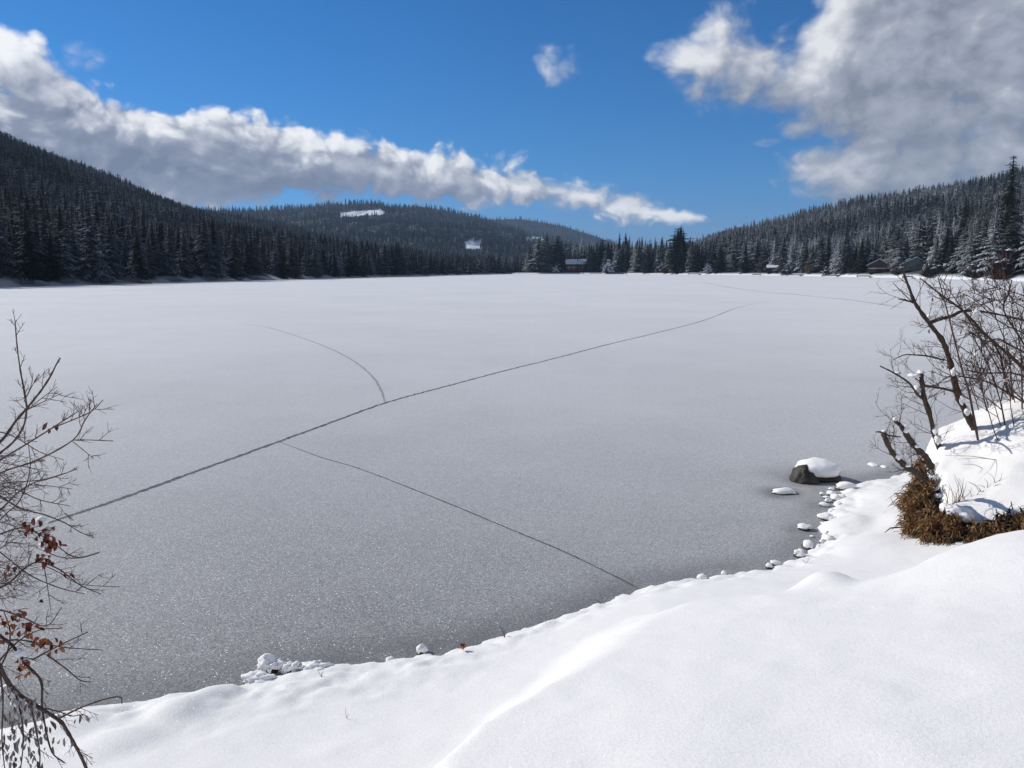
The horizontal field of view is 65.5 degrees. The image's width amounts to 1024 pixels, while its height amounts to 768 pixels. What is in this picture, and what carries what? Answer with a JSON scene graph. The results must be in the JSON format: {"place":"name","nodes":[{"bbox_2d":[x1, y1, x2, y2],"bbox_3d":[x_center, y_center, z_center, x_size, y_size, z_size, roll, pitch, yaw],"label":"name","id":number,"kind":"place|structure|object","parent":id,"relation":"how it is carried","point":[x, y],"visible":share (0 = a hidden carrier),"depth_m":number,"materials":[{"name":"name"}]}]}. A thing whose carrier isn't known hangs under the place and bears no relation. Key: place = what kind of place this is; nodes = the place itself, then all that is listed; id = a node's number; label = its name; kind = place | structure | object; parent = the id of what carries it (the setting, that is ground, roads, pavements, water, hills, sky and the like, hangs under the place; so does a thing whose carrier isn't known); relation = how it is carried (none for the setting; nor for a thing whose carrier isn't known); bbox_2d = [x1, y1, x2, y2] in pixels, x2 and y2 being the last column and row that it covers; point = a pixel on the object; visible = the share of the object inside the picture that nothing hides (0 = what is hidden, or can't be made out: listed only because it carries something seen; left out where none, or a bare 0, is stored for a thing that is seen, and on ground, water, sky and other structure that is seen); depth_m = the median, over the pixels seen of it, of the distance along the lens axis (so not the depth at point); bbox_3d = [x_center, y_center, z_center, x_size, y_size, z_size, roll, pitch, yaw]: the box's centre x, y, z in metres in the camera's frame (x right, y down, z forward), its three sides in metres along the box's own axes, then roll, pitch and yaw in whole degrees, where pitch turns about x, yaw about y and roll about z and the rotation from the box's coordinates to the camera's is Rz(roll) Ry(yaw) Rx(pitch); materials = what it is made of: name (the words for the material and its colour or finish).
{"place":"outdoors","nodes":[
{"label":"outdoors","id":0,"kind":"place"},
{"bbox_2d":[0,201,511,286],"bbox_3d":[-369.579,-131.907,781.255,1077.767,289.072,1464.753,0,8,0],"label":"hill","id":1,"kind":"structure","parent":0,"point":[5,278],"depth_m":221.82,"materials":[{"name":"snow"}]},
{"bbox_2d":[0,213,15,277],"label":"conifer","id":2,"kind":"object","parent":1,"relation":"on","point":[3,260],"visible":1,"depth_m":162.71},
{"bbox_2d":[9,208,51,282],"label":"conifer","id":3,"kind":"object","parent":1,"relation":"on","point":[29,267],"visible":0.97,"depth_m":167.20,"materials":[{"name":"plant"}]},
{"bbox_2d":[9,277,52,284],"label":"bush","id":4,"kind":"object","parent":1,"relation":"on","point":[21,282],"visible":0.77,"depth_m":164.29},
{"bbox_2d":[40,227,66,280],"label":"conifer","id":5,"kind":"object","parent":1,"relation":"on","point":[53,270],"visible":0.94,"depth_m":175.90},
{"bbox_2d":[42,207,81,266],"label":"conifer","id":6,"kind":"object","parent":1,"relation":"on","point":[60,223],"visible":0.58,"depth_m":184.53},
{"bbox_2d":[55,219,80,279],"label":"conifer","id":7,"kind":"object","parent":1,"relation":"on","point":[66,259],"visible":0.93,"depth_m":182.35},
{"bbox_2d":[56,277,89,283],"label":"bush","id":8,"kind":"object","parent":1,"relation":"on","point":[73,281],"visible":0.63,"depth_m":177.65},
{"bbox_2d":[72,206,115,281],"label":"conifer","id":9,"kind":"object","parent":1,"relation":"on","point":[91,264],"visible":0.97,"depth_m":187.54,"materials":[{"name":"plant"}]},
{"bbox_2d":[95,223,121,275],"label":"conifer","id":10,"kind":"object","parent":1,"relation":"on","point":[101,235],"visible":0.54,"depth_m":198.14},
{"bbox_2d":[102,222,126,279],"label":"conifer","id":11,"kind":"object","parent":1,"relation":"on","point":[114,259],"visible":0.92,"depth_m":197.33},
{"bbox_2d":[127,241,143,282],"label":"conifer","id":12,"kind":"object","parent":1,"relation":"on","point":[133,273],"visible":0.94,"depth_m":201.16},
{"bbox_2d":[124,227,151,282],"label":"conifer","id":13,"kind":"object","parent":1,"relation":"on","point":[138,251],"visible":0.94,"depth_m":201.58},
{"bbox_2d":[143,233,159,278],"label":"conifer","id":14,"kind":"object","parent":1,"relation":"on","point":[151,268],"visible":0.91,"depth_m":208.36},
{"bbox_2d":[144,218,168,274],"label":"conifer","id":15,"kind":"object","parent":1,"relation":"on","point":[152,238],"visible":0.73,"depth_m":214.90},
{"bbox_2d":[161,224,179,274],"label":"conifer","id":16,"kind":"object","parent":1,"relation":"on","point":[170,264],"visible":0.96,"depth_m":221.40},
{"bbox_2d":[174,232,197,277],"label":"conifer","id":17,"kind":"object","parent":1,"relation":"on","point":[185,269],"visible":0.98,"depth_m":225.89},
{"bbox_2d":[191,216,222,277],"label":"conifer","id":18,"kind":"object","parent":1,"relation":"on","point":[206,263],"visible":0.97,"depth_m":235.50,"materials":[{"name":"plant"}]},
{"bbox_2d":[197,217,229,270],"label":"conifer","id":19,"kind":"object","parent":1,"relation":"on","point":[213,239],"visible":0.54,"depth_m":242.62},
{"bbox_2d":[211,235,229,277],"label":"conifer","id":20,"kind":"object","parent":1,"relation":"on","point":[221,267],"visible":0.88,"depth_m":241.19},
{"bbox_2d":[224,232,249,280],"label":"conifer","id":21,"kind":"object","parent":1,"relation":"on","point":[234,268],"visible":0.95,"depth_m":248.40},
{"bbox_2d":[240,234,258,275],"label":"conifer","id":22,"kind":"object","parent":1,"relation":"on","point":[248,261],"visible":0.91,"depth_m":259.55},
{"bbox_2d":[243,235,261,271],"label":"conifer","id":23,"kind":"object","parent":1,"relation":"on","point":[254,258],"visible":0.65,"depth_m":264.60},
{"bbox_2d":[0,131,525,281],"bbox_3d":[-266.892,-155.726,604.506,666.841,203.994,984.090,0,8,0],"label":"forest","id":24,"kind":"object","parent":1,"relation":"on","point":[49,184],"visible":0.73,"depth_m":359.80,"materials":[{"name":"plant"}]},
{"bbox_2d":[267,242,281,274],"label":"conifer","id":25,"kind":"object","parent":1,"relation":"on","point":[274,267],"visible":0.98,"depth_m":279.83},
{"bbox_2d":[278,246,290,279],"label":"conifer","id":26,"kind":"object","parent":1,"relation":"on","point":[283,270],"visible":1,"depth_m":278.75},
{"bbox_2d":[284,238,301,277],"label":"conifer","id":27,"kind":"object","parent":1,"relation":"on","point":[291,262],"visible":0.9,"depth_m":284.00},
{"bbox_2d":[301,250,311,275],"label":"conifer","id":28,"kind":"object","parent":1,"relation":"on","point":[306,271],"visible":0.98,"depth_m":299.00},
{"bbox_2d":[309,243,321,277],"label":"conifer","id":29,"kind":"object","parent":1,"relation":"on","point":[315,269],"visible":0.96,"depth_m":305.08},
{"bbox_2d":[329,253,342,276],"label":"conifer","id":30,"kind":"object","parent":1,"relation":"on","point":[335,269],"visible":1,"depth_m":321.74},
{"bbox_2d":[342,241,356,276],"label":"conifer","id":31,"kind":"object","parent":1,"relation":"on","point":[348,269],"visible":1,"depth_m":334.06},
{"bbox_2d":[350,240,363,275],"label":"conifer","id":32,"kind":"object","parent":1,"relation":"on","point":[357,263],"visible":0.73,"depth_m":343.35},
{"bbox_2d":[359,248,371,276],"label":"conifer","id":33,"kind":"object","parent":1,"relation":"on","point":[364,267],"visible":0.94,"depth_m":349.10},
{"bbox_2d":[374,247,384,274],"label":"conifer","id":34,"kind":"object","parent":1,"relation":"on","point":[378,267],"visible":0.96,"depth_m":374.00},
{"bbox_2d":[376,243,393,275],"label":"conifer","id":35,"kind":"object","parent":1,"relation":"on","point":[385,263],"visible":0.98,"depth_m":376.18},
{"bbox_2d":[386,244,399,274],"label":"conifer","id":36,"kind":"object","parent":1,"relation":"on","point":[394,270],"visible":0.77,"depth_m":387.14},
{"bbox_2d":[216,204,587,267],"bbox_3d":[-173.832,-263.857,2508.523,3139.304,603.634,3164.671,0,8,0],"label":"hill","id":37,"kind":"structure","parent":0,"point":[471,241],"depth_m":1608.53,"materials":[{"name":"plant"}]},
{"bbox_2d":[192,199,633,261],"bbox_3d":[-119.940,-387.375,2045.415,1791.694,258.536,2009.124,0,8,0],"label":"forest","id":38,"kind":"object","parent":37,"relation":"on","point":[441,223],"visible":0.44,"depth_m":1747.26,"materials":[{"name":"plant"}]},
{"bbox_2d":[0,274,1023,728],"bbox_3d":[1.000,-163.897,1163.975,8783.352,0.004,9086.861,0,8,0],"label":"lake","id":39,"kind":"structure","parent":0,"point":[350,470],"depth_m":15.99,"materials":[{"name":"ice"}]},
{"bbox_2d":[771,487,796,494],"bbox_3d":[4.289,1.705,12.588,0.426,0.129,0.246,0,8,0],"label":"stone","id":40,"kind":"object","parent":39,"relation":"on","point":[784,491],"visible":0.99,"depth_m":12.52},
{"bbox_2d":[789,457,841,484],"bbox_3d":[5.107,1.549,13.429,0.896,0.598,0.743,0,8,0],"label":"boulder","id":41,"kind":"object","parent":39,"relation":"on","point":[813,471],"visible":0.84,"depth_m":13.17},
{"bbox_2d":[0,393,1023,767],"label":"snow covered ground","id":42,"kind":"structure","parent":0,"point":[862,639],"depth_m":5.28,"materials":[{"name":"snow"}]},
{"bbox_2d":[0,308,116,610],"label":"shrub","id":43,"kind":"object","parent":42,"relation":"on","point":[47,531],"visible":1,"depth_m":3.46,"materials":[{"name":"brown plant"}]},
{"bbox_2d":[0,607,122,767],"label":"shrub","id":44,"kind":"object","parent":42,"relation":"on","point":[8,688],"visible":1,"depth_m":3.09,"materials":[{"name":"brown plant"}]},
{"bbox_2d":[241,670,276,683],"bbox_3d":[-2.182,2.542,6.851,0.295,0.123,0.232,0,8,0],"label":"snow clod","id":45,"kind":"object","parent":42,"relation":"on","point":[257,676],"visible":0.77,"depth_m":6.82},
{"bbox_2d":[257,653,286,673],"bbox_3d":[-2.127,2.494,7.042,0.263,0.230,0.205,0,8,0],"label":"snow clod","id":46,"kind":"object","parent":42,"relation":"on","point":[268,663],"visible":0.7,"depth_m":7.00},
{"bbox_2d":[280,661,302,673],"bbox_3d":[-1.946,2.522,7.003,0.176,0.148,0.154,4,9,23],"label":"snow clod","id":47,"kind":"object","parent":42,"relation":"on","point":[289,667],"visible":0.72,"depth_m":6.97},
{"bbox_2d":[299,660,333,669],"bbox_3d":[-1.737,2.510,7.062,0.307,0.106,0.227,3,9,20],"label":"snow clod","id":48,"kind":"object","parent":42,"relation":"on","point":[316,665],"visible":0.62,"depth_m":7.03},
{"bbox_2d":[416,643,427,654],"bbox_3d":[-0.826,2.463,7.337,0.112,0.142,0.112,0,8,0],"label":"stone","id":49,"kind":"object","parent":42,"relation":"on","point":[422,648],"visible":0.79,"depth_m":7.30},
{"bbox_2d":[835,481,856,490],"bbox_3d":[5.356,1.672,12.763,0.326,0.219,0.234,0,8,0],"label":"stone","id":50,"kind":"object","parent":42,"relation":"on","point":[843,485],"visible":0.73,"depth_m":12.68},
{"bbox_2d":[879,342,954,449],"bbox_3d":[5.349,0.232,10.565,1.166,1.721,0.637,0,8,0],"label":"broken alder","id":51,"kind":"object","parent":42,"relation":"on","point":[936,437],"visible":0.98,"depth_m":10.57,"materials":[{"name":"brown plant"}]},
{"bbox_2d":[868,257,1023,430],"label":"alder","id":52,"kind":"object","parent":42,"relation":"on","point":[965,409],"visible":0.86,"depth_m":10.39,"materials":[{"name":"brown plant"}]},
{"bbox_2d":[884,456,1023,546],"bbox_3d":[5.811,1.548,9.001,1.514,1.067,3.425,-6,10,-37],"label":"soil bank","id":53,"kind":"structure","parent":42,"relation":"on","point":[936,502],"depth_m":9.11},
{"bbox_2d":[868,410,928,482],"bbox_3d":[4.559,0.744,9.283,0.818,0.930,0.491,0,8,0],"label":"dead branch","id":54,"kind":"object","parent":53,"relation":"on","point":[919,475],"visible":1,"depth_m":9.26,"materials":[{"name":"wood"}]},
{"bbox_2d":[872,388,934,469],"bbox_3d":[4.673,0.515,9.367,0.858,1.086,0.378,-3,9,-23],"label":"dead branch","id":55,"kind":"object","parent":53,"relation":"on","point":[905,430],"visible":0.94,"depth_m":9.33,"materials":[{"name":"wood"}]},
{"bbox_2d":[942,476,965,504],"bbox_3d":[5.291,1.311,9.546,0.258,0.527,0.409,5,9,29],"label":"grass tuft","id":56,"kind":"object","parent":53,"relation":"on","point":[959,496],"visible":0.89,"depth_m":9.48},
{"bbox_2d":[939,504,971,515],"bbox_3d":[5.142,1.486,9.227,0.332,0.189,0.308,-4,9,-27],"label":"snow clump","id":57,"kind":"object","parent":53,"relation":"on","point":[954,508],"visible":0.63,"depth_m":9.14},
{"bbox_2d":[958,511,974,521],"bbox_3d":[5.182,1.516,9.094,0.174,0.126,0.160,7,11,41],"label":"snow clump","id":58,"kind":"object","parent":53,"relation":"on","point":[965,516],"visible":0.93,"depth_m":9.04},
{"bbox_2d":[894,247,1023,439],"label":"alder","id":59,"kind":"object","parent":42,"relation":"on","point":[1016,350],"visible":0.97,"depth_m":10.36,"materials":[{"name":"brown plant"}]},
{"bbox_2d":[0,0,1023,248],"label":"sky","id":60,"kind":"structure","parent":0,"point":[648,120],"materials":[{"name":"blue"}]},
{"bbox_2d":[491,219,617,246],"bbox_3d":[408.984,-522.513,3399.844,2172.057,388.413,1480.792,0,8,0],"label":"hill","id":61,"kind":"structure","parent":0,"point":[546,228],"depth_m":3515.74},
{"bbox_2d":[488,216,633,248],"bbox_3d":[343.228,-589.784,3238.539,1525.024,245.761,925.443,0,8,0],"label":"forest","id":62,"kind":"object","parent":61,"relation":"on","point":[576,230],"visible":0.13,"depth_m":3501.10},
{"bbox_2d":[507,199,1023,280],"bbox_3d":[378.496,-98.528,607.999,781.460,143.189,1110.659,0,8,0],"label":"hill","id":63,"kind":"structure","parent":0,"point":[1018,276],"depth_m":382.09,"materials":[{"name":"snow"}]},
{"bbox_2d":[522,246,533,271],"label":"conifer","id":64,"kind":"object","parent":63,"relation":"on","point":[527,267],"visible":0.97,"depth_m":643.37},
{"bbox_2d":[529,238,547,271],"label":"conifer","id":65,"kind":"object","parent":63,"relation":"on","point":[538,259],"visible":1,"depth_m":637.19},
{"bbox_2d":[541,242,555,271],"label":"conifer","id":66,"kind":"object","parent":63,"relation":"on","point":[547,261],"visible":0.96,"depth_m":639.69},
{"bbox_2d":[550,236,566,269],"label":"conifer","id":67,"kind":"object","parent":63,"relation":"on","point":[557,245],"visible":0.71,"depth_m":644.32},
{"bbox_2d":[552,246,564,272],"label":"conifer","id":68,"kind":"object","parent":63,"relation":"on","point":[558,261],"visible":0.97,"depth_m":636.15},
{"bbox_2d":[565,258,577,271],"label":"cabin","id":69,"kind":"object","parent":63,"relation":"on","point":[570,265],"visible":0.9,"depth_m":640.55,"materials":[{"name":"brown wood"}]},
{"bbox_2d":[587,245,599,271],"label":"conifer","id":70,"kind":"object","parent":63,"relation":"on","point":[594,267],"visible":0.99,"depth_m":627.43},
{"bbox_2d":[594,239,607,264],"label":"conifer","id":71,"kind":"object","parent":63,"relation":"on","point":[602,253],"visible":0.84,"depth_m":629.81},
{"bbox_2d":[631,245,643,272],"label":"conifer","id":72,"kind":"object","parent":63,"relation":"on","point":[637,263],"visible":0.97,"depth_m":597.96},
{"bbox_2d":[641,246,654,272],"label":"conifer","id":73,"kind":"object","parent":63,"relation":"on","point":[648,266],"visible":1,"depth_m":583.47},
{"bbox_2d":[662,229,687,271],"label":"conifer","id":74,"kind":"object","parent":63,"relation":"on","point":[676,240],"visible":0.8,"depth_m":556.83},
{"bbox_2d":[667,230,688,269],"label":"conifer","id":75,"kind":"object","parent":63,"relation":"on","point":[683,247],"visible":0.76,"depth_m":554.77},
{"bbox_2d":[665,227,694,273],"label":"conifer","id":76,"kind":"object","parent":63,"relation":"on","point":[681,268],"visible":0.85,"depth_m":553.95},
{"bbox_2d":[685,246,698,271],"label":"conifer","id":77,"kind":"object","parent":63,"relation":"on","point":[691,259],"visible":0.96,"depth_m":545.46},
{"bbox_2d":[691,247,704,268],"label":"conifer","id":78,"kind":"object","parent":63,"relation":"on","point":[697,262],"visible":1,"depth_m":541.54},
{"bbox_2d":[704,243,717,270],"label":"conifer","id":79,"kind":"object","parent":63,"relation":"on","point":[712,257],"visible":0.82,"depth_m":529.86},
{"bbox_2d":[711,245,729,273],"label":"conifer","id":80,"kind":"object","parent":63,"relation":"on","point":[719,264],"visible":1,"depth_m":514.78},
{"bbox_2d":[737,242,753,272],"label":"conifer","id":81,"kind":"object","parent":63,"relation":"on","point":[744,265],"visible":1,"depth_m":492.86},
{"bbox_2d":[748,239,762,271],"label":"conifer","id":82,"kind":"object","parent":63,"relation":"on","point":[757,254],"visible":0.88,"depth_m":489.99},
{"bbox_2d":[755,245,769,271],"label":"conifer","id":83,"kind":"object","parent":63,"relation":"on","point":[762,265],"visible":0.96,"depth_m":483.71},
{"bbox_2d":[521,165,1023,272],"bbox_3d":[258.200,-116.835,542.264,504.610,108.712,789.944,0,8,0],"label":"forest","id":84,"kind":"object","parent":63,"relation":"on","point":[923,218],"visible":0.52,"depth_m":570.51,"materials":[{"name":"plant"}]},
{"bbox_2d":[773,235,790,273],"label":"conifer","id":85,"kind":"object","parent":63,"relation":"on","point":[783,259],"visible":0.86,"depth_m":452.93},
{"bbox_2d":[786,245,796,271],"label":"conifer","id":86,"kind":"object","parent":63,"relation":"on","point":[792,261],"visible":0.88,"depth_m":445.70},
{"bbox_2d":[794,238,809,272],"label":"conifer","id":87,"kind":"object","parent":63,"relation":"on","point":[802,249],"visible":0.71,"depth_m":437.64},
{"bbox_2d":[798,241,810,271],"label":"conifer","id":88,"kind":"object","parent":63,"relation":"on","point":[804,263],"visible":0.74,"depth_m":433.56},
{"bbox_2d":[804,245,818,272],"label":"conifer","id":89,"kind":"object","parent":63,"relation":"on","point":[812,256],"visible":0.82,"depth_m":423.94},
{"bbox_2d":[813,234,829,272],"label":"conifer","id":90,"kind":"object","parent":63,"relation":"on","point":[819,250],"visible":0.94,"depth_m":413.71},
{"bbox_2d":[813,246,830,270],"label":"conifer","id":91,"kind":"object","parent":63,"relation":"on","point":[822,257],"visible":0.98,"depth_m":412.57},
{"bbox_2d":[819,236,833,271],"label":"conifer","id":92,"kind":"object","parent":63,"relation":"on","point":[828,247],"visible":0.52,"depth_m":415.64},
{"bbox_2d":[829,237,846,274],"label":"conifer","id":93,"kind":"object","parent":63,"relation":"on","point":[838,257],"visible":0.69,"depth_m":393.57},
{"bbox_2d":[834,245,850,274],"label":"conifer","id":94,"kind":"object","parent":63,"relation":"on","point":[842,265],"visible":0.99,"depth_m":386.57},
{"bbox_2d":[836,225,854,261],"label":"conifer","id":95,"kind":"object","parent":63,"relation":"on","point":[846,233],"visible":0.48,"depth_m":398.55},
{"bbox_2d":[847,244,859,272],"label":"conifer","id":96,"kind":"object","parent":63,"relation":"on","point":[854,258],"visible":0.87,"depth_m":376.86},
{"bbox_2d":[850,239,868,273],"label":"conifer","id":97,"kind":"object","parent":63,"relation":"on","point":[861,259],"visible":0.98,"depth_m":371.70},
{"bbox_2d":[867,259,890,272],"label":"cabin","id":98,"kind":"object","parent":63,"relation":"on","point":[876,266],"visible":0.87,"depth_m":356.65,"materials":[{"name":"brown wood"}]},
{"bbox_2d":[882,227,910,263],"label":"conifer","id":99,"kind":"object","parent":63,"relation":"on","point":[899,236],"visible":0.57,"depth_m":343.32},
{"bbox_2d":[889,238,908,270],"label":"conifer","id":100,"kind":"object","parent":63,"relation":"on","point":[901,255],"visible":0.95,"depth_m":336.05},
{"bbox_2d":[899,257,925,270],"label":"house","id":101,"kind":"structure","parent":63,"relation":"on","point":[912,264],"depth_m":333.74,"materials":[{"name":"grey wood"}]},
{"bbox_2d":[917,256,941,276],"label":"bush","id":102,"kind":"object","parent":63,"relation":"on","point":[931,270],"visible":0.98,"depth_m":304.25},
{"bbox_2d":[935,224,954,270],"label":"conifer","id":103,"kind":"object","parent":63,"relation":"on","point":[946,245],"visible":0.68,"depth_m":303.87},
{"bbox_2d":[941,236,958,273],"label":"conifer","id":104,"kind":"object","parent":63,"relation":"on","point":[950,251],"visible":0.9,"depth_m":294.89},
{"bbox_2d":[945,223,969,270],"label":"conifer","id":105,"kind":"object","parent":63,"relation":"on","point":[966,236],"visible":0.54,"depth_m":290.42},
{"bbox_2d":[953,195,973,259],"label":"conifer","id":106,"kind":"object","parent":63,"relation":"on","point":[964,222],"visible":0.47,"depth_m":301.67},
{"bbox_2d":[955,226,978,275],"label":"conifer","id":107,"kind":"object","parent":63,"relation":"on","point":[969,254],"visible":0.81,"depth_m":280.20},
{"bbox_2d":[957,259,984,277],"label":"bush","id":108,"kind":"object","parent":63,"relation":"on","point":[973,268],"visible":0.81,"depth_m":269.64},
{"bbox_2d":[964,214,990,265],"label":"conifer","id":109,"kind":"object","parent":63,"relation":"on","point":[982,238],"visible":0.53,"depth_m":276.90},
{"bbox_2d":[974,207,1004,274],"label":"conifer","id":110,"kind":"object","parent":63,"relation":"on","point":[995,231],"visible":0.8,"depth_m":264.60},
{"bbox_2d":[984,241,1022,279],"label":"bush","id":111,"kind":"object","parent":63,"relation":"on","point":[1005,261],"visible":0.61,"depth_m":248.95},
{"bbox_2d":[986,156,1023,254],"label":"conifer","id":112,"kind":"object","parent":63,"relation":"on","point":[1009,201],"visible":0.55,"depth_m":265.01,"materials":[{"name":"plant"}]},
{"bbox_2d":[992,205,1022,271],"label":"conifer","id":113,"kind":"object","parent":63,"relation":"on","point":[1010,222],"visible":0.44,"depth_m":259.47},
{"bbox_2d":[994,215,1023,265],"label":"conifer","id":114,"kind":"object","parent":63,"relation":"on","point":[1011,237],"visible":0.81,"depth_m":256.69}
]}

